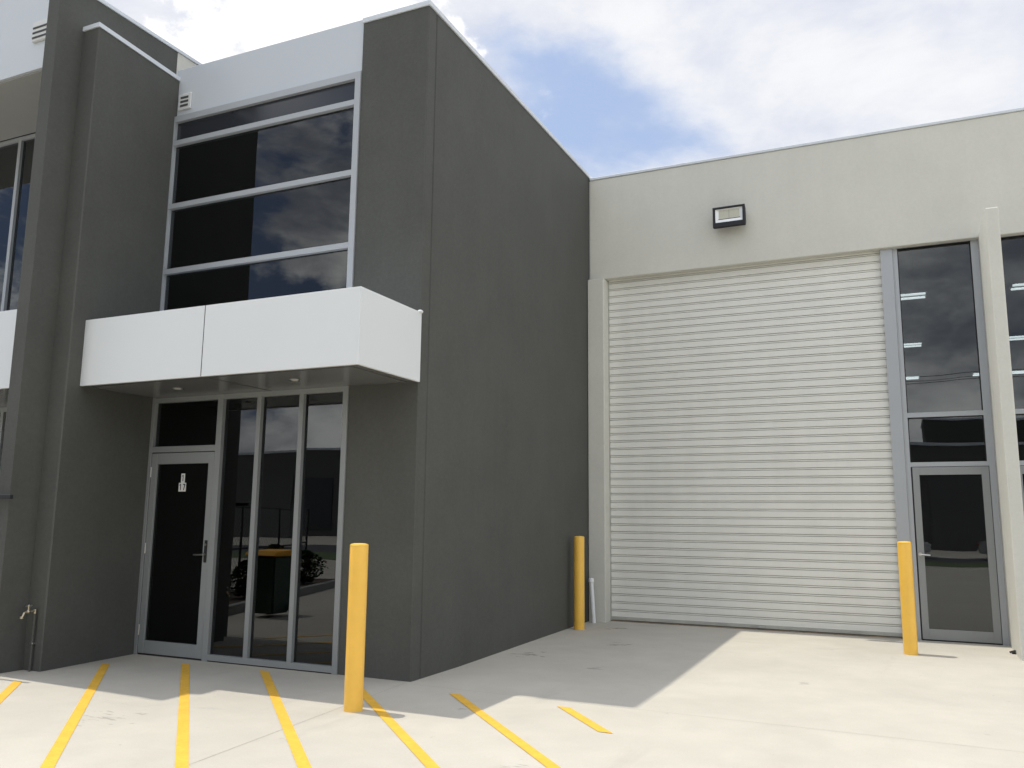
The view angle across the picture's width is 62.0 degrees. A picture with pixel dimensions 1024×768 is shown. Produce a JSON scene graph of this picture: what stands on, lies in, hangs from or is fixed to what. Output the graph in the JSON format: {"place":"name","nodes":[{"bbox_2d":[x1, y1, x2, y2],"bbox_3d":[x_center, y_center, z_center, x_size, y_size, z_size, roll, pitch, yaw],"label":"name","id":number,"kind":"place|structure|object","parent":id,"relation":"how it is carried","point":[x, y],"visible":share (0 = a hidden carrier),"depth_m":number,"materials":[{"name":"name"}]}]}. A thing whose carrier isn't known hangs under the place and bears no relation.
{"place":"outdoors","nodes":[
{"label":"outdoors","id":0,"kind":"place"},
{"bbox_2d":[0,568,1023,767],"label":"ground","id":1,"kind":"structure","parent":0,"point":[969,696],"depth_m":7.32,"materials":[{"name":"concrete"}]},
{"bbox_2d":[0,495,12,498],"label":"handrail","id":2,"kind":"object","parent":1,"relation":"on","point":[6,496],"visible":1,"depth_m":8.74,"materials":[{"name":"grey metal"}]},
{"bbox_2d":[0,680,21,702],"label":"hatch line","id":3,"kind":"object","parent":1,"relation":"on","point":[9,689],"visible":1,"depth_m":7.83,"materials":[{"name":"yellow paint"}]},
{"bbox_2d":[0,0,48,468],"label":"neighbour unit","id":4,"kind":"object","parent":1,"relation":"on","point":[23,24],"visible":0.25,"depth_m":11.43,"materials":[{"name":"white paint"}]},
{"bbox_2d":[0,133,34,310],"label":"window","id":5,"kind":"structure","parent":4,"relation":"in","point":[16,155],"depth_m":12.18,"materials":[{"name":"glass"}]},
{"bbox_2d":[19,605,36,671],"bbox_3d":[-5.014,2.635,8.808,0.075,0.697,0.189,-4,-10,24],"label":"garden tap","id":6,"kind":"object","parent":1,"relation":"on","point":[34,611],"visible":0.98,"depth_m":8.84,"materials":[{"name":"grey metal"}]},
{"bbox_2d":[40,663,109,767],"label":"hatch line","id":7,"kind":"object","parent":1,"relation":"on","point":[55,751],"visible":1,"depth_m":6.64,"materials":[{"name":"yellow paint"}]},
{"bbox_2d":[0,0,201,672],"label":"fin wall","id":8,"kind":"structure","parent":1,"relation":"on","point":[74,469],"depth_m":9.63,"materials":[{"name":"grey concrete"}]},
{"bbox_2d":[175,663,189,767],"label":"hatch line","id":9,"kind":"object","parent":1,"relation":"on","point":[182,752],"visible":1,"depth_m":6.66,"materials":[{"name":"yellow paint"}]},
{"bbox_2d":[260,670,311,767],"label":"hatch line","id":10,"kind":"object","parent":1,"relation":"on","point":[298,751],"visible":1,"depth_m":6.62,"materials":[{"name":"yellow paint"}]},
{"bbox_2d":[191,683,403,763],"bbox_3d":[-1.994,2.526,5.847,0.004,0.001,5.596,-3,-10,20],"label":"slab joint","id":11,"kind":"object","parent":1,"relation":"on","point":[276,731],"visible":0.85,"depth_m":6.30,"materials":[{"name":"grey concrete"}]},
{"bbox_2d":[80,0,591,681],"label":"office building","id":12,"kind":"structure","parent":1,"relation":"on","point":[366,324],"depth_m":9.80,"materials":[{"name":"grey concrete"}]},
{"bbox_2d":[137,451,214,660],"bbox_3d":[-3.921,1.974,9.946,0.997,2.364,0.117,-4,-10,24],"label":"door","id":13,"kind":"structure","parent":12,"relation":"in","point":[176,547],"depth_m":9.97,"materials":[{"name":"glass"}]},
{"bbox_2d":[160,71,361,310],"bbox_3d":[-3.068,-1.998,10.248,2.918,3.100,0.102,-4,-10,24],"label":"window","id":14,"kind":"structure","parent":12,"relation":"in","point":[262,199],"depth_m":10.24,"materials":[{"name":"glass"}]},
{"bbox_2d":[343,543,368,712],"bbox_3d":[-1.330,2.078,7.284,0.161,1.415,0.161,-4,-10,24],"label":"bollard","id":15,"kind":"object","parent":1,"relation":"on","point":[355,634],"visible":0.9,"depth_m":7.22,"materials":[{"name":"yellow metal"}]},
{"bbox_2d":[363,689,439,767],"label":"hatch line","id":16,"kind":"object","parent":1,"relation":"on","point":[421,754],"visible":0.8,"depth_m":6.41,"materials":[{"name":"yellow paint"}]},
{"bbox_2d":[449,693,560,767],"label":"hatch line","id":17,"kind":"object","parent":1,"relation":"on","point":[525,746],"visible":1,"depth_m":6.44,"materials":[{"name":"yellow paint"}]},
{"bbox_2d":[574,536,584,629],"bbox_3d":[0.978,2.899,12.409,0.153,1.356,0.153,-4,-10,24],"label":"bollard","id":18,"kind":"object","parent":1,"relation":"on","point":[579,613],"visible":0.91,"depth_m":12.35,"materials":[{"name":"yellow metal"}]},
{"bbox_2d":[558,706,611,732],"bbox_3d":[0.580,2.726,6.945,0.089,0.001,1.010,3,-9,-16],"label":"hatch line","id":19,"kind":"object","parent":1,"relation":"on","point":[586,720],"visible":1,"depth_m":6.89,"materials":[{"name":"yellow paint"}]},
{"bbox_2d":[589,578,595,622],"bbox_3d":[1.233,3.346,13.076,0.116,0.725,0.082,-4,-10,24],"label":"vent pipe","id":20,"kind":"object","parent":1,"relation":"on","point":[592,599],"visible":0.88,"depth_m":13.06,"materials":[{"name":"white plastic"}]},
{"bbox_2d":[406,683,1018,751],"bbox_3d":[5.038,2.525,5.387,13.566,0.001,0.004,-4,-10,26],"label":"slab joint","id":21,"kind":"object","parent":1,"relation":"on","point":[712,717],"visible":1,"depth_m":7.04,"materials":[{"name":"grey concrete"}]},
{"bbox_2d":[588,107,1023,645],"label":"warehouse","id":22,"kind":"structure","parent":1,"relation":"on","point":[790,426],"depth_m":12.55,"materials":[{"name":"concrete"}]},
{"bbox_2d":[712,204,745,228],"bbox_3d":[3.366,-2.567,13.177,0.488,0.324,0.199,-4,-10,24],"label":"floodlight","id":23,"kind":"object","parent":22,"relation":"attached to","point":[729,216],"visible":1,"depth_m":13.10,"materials":[{"name":"metal"}]},
{"bbox_2d":[608,251,902,638],"bbox_3d":[3.451,0.839,12.853,4.140,5.592,0.068,-4,-10,24],"label":"roller door","id":24,"kind":"structure","parent":22,"relation":"in","point":[751,478],"depth_m":12.76,"materials":[{"name":"metal"}]},
{"bbox_2d":[893,239,1009,645],"bbox_3d":[5.985,0.678,11.712,1.078,5.542,0.100,-4,-10,24],"label":"window","id":25,"kind":"structure","parent":22,"relation":"in","point":[947,413],"depth_m":11.84,"materials":[{"name":"glass"}]},
{"bbox_2d":[911,466,1002,644],"bbox_3d":[5.932,2.267,11.402,0.942,2.326,0.103,-4,-10,24],"label":"door","id":26,"kind":"structure","parent":22,"relation":"in","point":[957,563],"depth_m":11.42,"materials":[{"name":"glass"}]},
{"bbox_2d":[1001,234,1023,464],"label":"window","id":27,"kind":"structure","parent":22,"relation":"in","point":[1012,246],"depth_m":11.58,"materials":[{"name":"glass"}]},
{"bbox_2d":[1020,465,1023,511],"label":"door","id":28,"kind":"structure","parent":22,"relation":"in","point":[1021,466],"depth_m":11.22,"materials":[{"name":"metal"}]},
{"bbox_2d":[897,541,917,654],"bbox_3d":[4.829,2.617,10.410,0.163,1.373,0.163,-4,-10,24],"label":"bollard","id":29,"kind":"object","parent":1,"relation":"on","point":[907,600],"visible":0.88,"depth_m":10.35,"materials":[{"name":"yellow metal"}]},
{"bbox_2d":[978,207,1023,660],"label":"wing wall","id":30,"kind":"structure","parent":1,"relation":"on","point":[1010,500],"depth_m":10.51,"materials":[{"name":"beige concrete"}]},
{"bbox_2d":[105,0,1023,177],"label":"sky","id":31,"kind":"structure","parent":0,"point":[624,86],"materials":[{"name":"blue"}]}
]}

